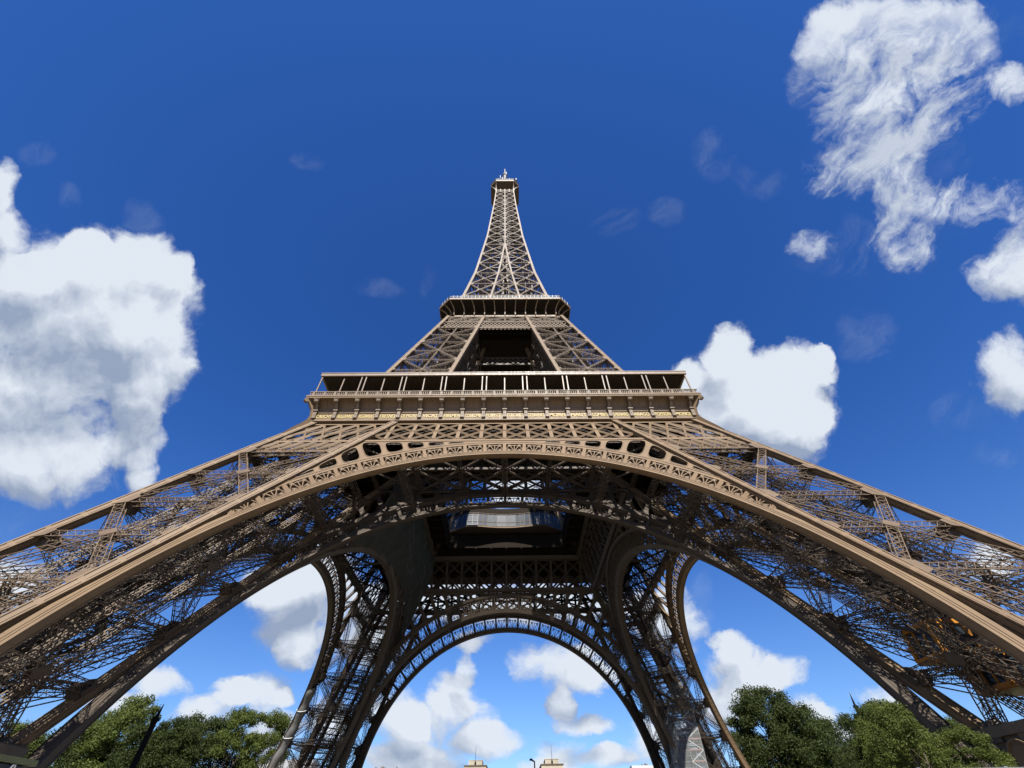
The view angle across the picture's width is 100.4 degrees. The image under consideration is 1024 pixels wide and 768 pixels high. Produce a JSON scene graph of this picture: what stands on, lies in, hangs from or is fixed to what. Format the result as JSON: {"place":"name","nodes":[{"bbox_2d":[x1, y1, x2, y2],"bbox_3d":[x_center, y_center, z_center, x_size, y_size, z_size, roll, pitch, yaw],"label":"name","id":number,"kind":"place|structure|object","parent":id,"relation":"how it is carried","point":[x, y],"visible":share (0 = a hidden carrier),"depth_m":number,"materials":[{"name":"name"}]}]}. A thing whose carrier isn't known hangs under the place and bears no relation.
{"place":"outdoors","nodes":[
{"label":"outdoors","id":0,"kind":"place"},
{"bbox_2d":[258,757,319,767],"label":"apartment building","id":1,"kind":"structure","parent":0,"point":[286,764],"depth_m":257.52,"materials":[{"name":"stone"}]},
{"bbox_2d":[464,755,487,767],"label":"stone pavilion","id":2,"kind":"structure","parent":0,"point":[475,763],"depth_m":491.02,"materials":[{"name":"stone"}]},
{"bbox_2d":[0,0,1023,767],"label":"sky","id":3,"kind":"structure","parent":0,"point":[811,212],"materials":[{"name":"blue"}]},
{"bbox_2d":[539,751,563,767],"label":"stone pavilion","id":4,"kind":"structure","parent":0,"point":[551,763],"depth_m":490.02,"materials":[{"name":"stone"}]},
{"bbox_2d":[993,766,1023,767],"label":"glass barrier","id":5,"kind":"object","parent":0,"point":[1007,767],"visible":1,"depth_m":9.68,"materials":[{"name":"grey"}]},
{"label":"lawn","id":6,"kind":"structure","parent":0,"visible":0},
{"bbox_2d":[724,683,838,767],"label":"leafy tree","id":7,"kind":"object","parent":6,"relation":"on","point":[756,749],"visible":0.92,"depth_m":123.10,"materials":[{"name":"green plant"}]},
{"bbox_2d":[763,704,848,767],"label":"leafy tree","id":8,"kind":"object","parent":6,"relation":"on","point":[831,743],"visible":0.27,"depth_m":120.98,"materials":[{"name":"green plant"}]},
{"bbox_2d":[849,693,857,712],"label":"lamp post","id":9,"kind":"object","parent":6,"relation":"on","point":[855,705],"visible":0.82,"depth_m":91.86,"materials":[{"name":"metal"}]},
{"bbox_2d":[833,743,895,767],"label":"leafy tree","id":10,"kind":"object","parent":6,"relation":"on","point":[841,760],"visible":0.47,"depth_m":78.68,"materials":[{"name":"green plant"}]},
{"bbox_2d":[829,698,915,764],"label":"leafy tree","id":11,"kind":"object","parent":6,"relation":"on","point":[845,722],"visible":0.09,"depth_m":85.28,"materials":[{"name":"green plant"}]},
{"bbox_2d":[851,699,938,767],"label":"leafy tree","id":12,"kind":"object","parent":6,"relation":"on","point":[859,731],"visible":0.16,"depth_m":78.86,"materials":[{"name":"green plant"}]},
{"bbox_2d":[876,700,933,767],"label":"leafy tree","id":13,"kind":"object","parent":6,"relation":"on","point":[911,715],"depth_m":79.18,"materials":[{"name":"green plant"}]},
{"bbox_2d":[929,715,977,751],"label":"leafy tree","id":14,"kind":"object","parent":6,"relation":"on","point":[949,720],"visible":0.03,"depth_m":75.52,"materials":[{"name":"green plant"}]},
{"label":"lawn","id":15,"kind":"structure","parent":0,"visible":0},
{"bbox_2d":[1,719,50,757],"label":"leafy tree","id":16,"kind":"object","parent":15,"relation":"on","point":[19,727],"visible":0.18,"depth_m":91.11,"materials":[{"name":"green plant"}]},
{"bbox_2d":[24,714,124,767],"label":"leafy tree","id":17,"kind":"object","parent":15,"relation":"on","point":[60,760],"visible":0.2,"depth_m":88.00,"materials":[{"name":"green plant"}]},
{"bbox_2d":[61,692,167,767],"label":"leafy tree","id":18,"kind":"object","parent":15,"relation":"on","point":[131,714],"visible":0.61,"depth_m":90.37,"materials":[{"name":"green plant"}]},
{"bbox_2d":[104,714,203,767],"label":"leafy tree","id":19,"kind":"object","parent":15,"relation":"on","point":[183,743],"visible":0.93,"depth_m":88.02,"materials":[{"name":"green plant"}]},
{"bbox_2d":[159,711,249,767],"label":"leafy tree","id":20,"kind":"object","parent":15,"relation":"on","point":[216,724],"visible":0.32,"depth_m":120.15,"materials":[{"name":"green plant"}]},
{"bbox_2d":[199,705,269,767],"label":"leafy tree","id":21,"kind":"object","parent":15,"relation":"on","point":[238,719],"visible":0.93,"depth_m":118.77,"materials":[{"name":"green plant"}]},
{"bbox_2d":[236,707,292,767],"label":"leafy tree","id":22,"kind":"object","parent":15,"relation":"on","point":[282,721],"visible":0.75,"depth_m":123.45,"materials":[{"name":"green plant"}]},
{"bbox_3d":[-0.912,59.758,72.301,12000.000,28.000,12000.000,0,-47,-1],"label":"ground","id":23,"kind":"structure","parent":0,"visible":0},
{"bbox_2d":[0,734,28,757],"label":"masonry base","id":24,"kind":"object","parent":23,"relation":"on","point":[9,747],"visible":0.45,"depth_m":37.25,"materials":[{"name":"stone"}]},
{"bbox_2d":[0,169,1023,767],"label":"lattice tower","id":25,"kind":"structure","parent":24,"relation":"on","point":[504,389],"depth_m":70.73,"materials":[{"name":"brown metal"}]},
{"bbox_2d":[269,685,316,767],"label":"arch sheath","id":26,"kind":"object","parent":25,"relation":"attached to","point":[289,736],"visible":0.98,"depth_m":100.71,"materials":[{"name":"grey fabric"}]},
{"bbox_2d":[347,471,435,685],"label":"protective cloth","id":27,"kind":"object","parent":25,"relation":"hanging from","point":[405,548],"visible":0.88,"depth_m":96.58,"materials":[{"name":"black fabric"}]},
{"bbox_2d":[447,508,564,534],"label":"glass pavilion","id":28,"kind":"structure","parent":25,"relation":"attached to","point":[506,521],"depth_m":115.45,"materials":[{"name":"grey glass"}]},
{"bbox_2d":[901,619,1023,696],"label":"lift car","id":29,"kind":"object","parent":25,"relation":"on","point":[1003,685],"visible":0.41,"depth_m":41.67,"materials":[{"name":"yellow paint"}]},
{"bbox_2d":[0,754,38,767],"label":"ticket booth","id":30,"kind":"object","parent":23,"relation":"on","point":[7,761],"visible":1,"depth_m":19.44,"materials":[{"name":"green paint"}]},
{"bbox_2d":[630,764,652,767],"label":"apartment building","id":31,"kind":"structure","parent":23,"relation":"on","point":[642,766],"depth_m":489.81,"materials":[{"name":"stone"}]},
{"bbox_2d":[664,683,707,767],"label":"scaffold tower","id":32,"kind":"structure","parent":23,"relation":"on","point":[685,729],"depth_m":102.68,"materials":[{"name":"grey metal"}]},
{"bbox_2d":[860,700,971,767],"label":"leafy tree","id":33,"kind":"object","parent":23,"relation":"on","point":[904,726],"visible":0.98,"depth_m":32.70,"materials":[{"name":"green plant"}]},
{"bbox_2d":[931,724,1017,767],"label":"leafy tree","id":34,"kind":"object","parent":23,"relation":"on","point":[986,751],"visible":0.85,"depth_m":31.14,"materials":[{"name":"green plant"}]},
{"bbox_2d":[973,718,1023,766],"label":"masonry base","id":35,"kind":"object","parent":23,"relation":"on","point":[1007,737],"visible":0.72,"depth_m":36.10,"materials":[{"name":"stone"}]},
{"label":"forecourt paving","id":36,"kind":"structure","parent":0,"visible":0},
{"bbox_2d":[129,704,163,767],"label":"lamp post","id":37,"kind":"object","parent":36,"relation":"on","point":[143,744],"visible":1,"depth_m":48.48,"materials":[{"name":"black metal"}]}
]}

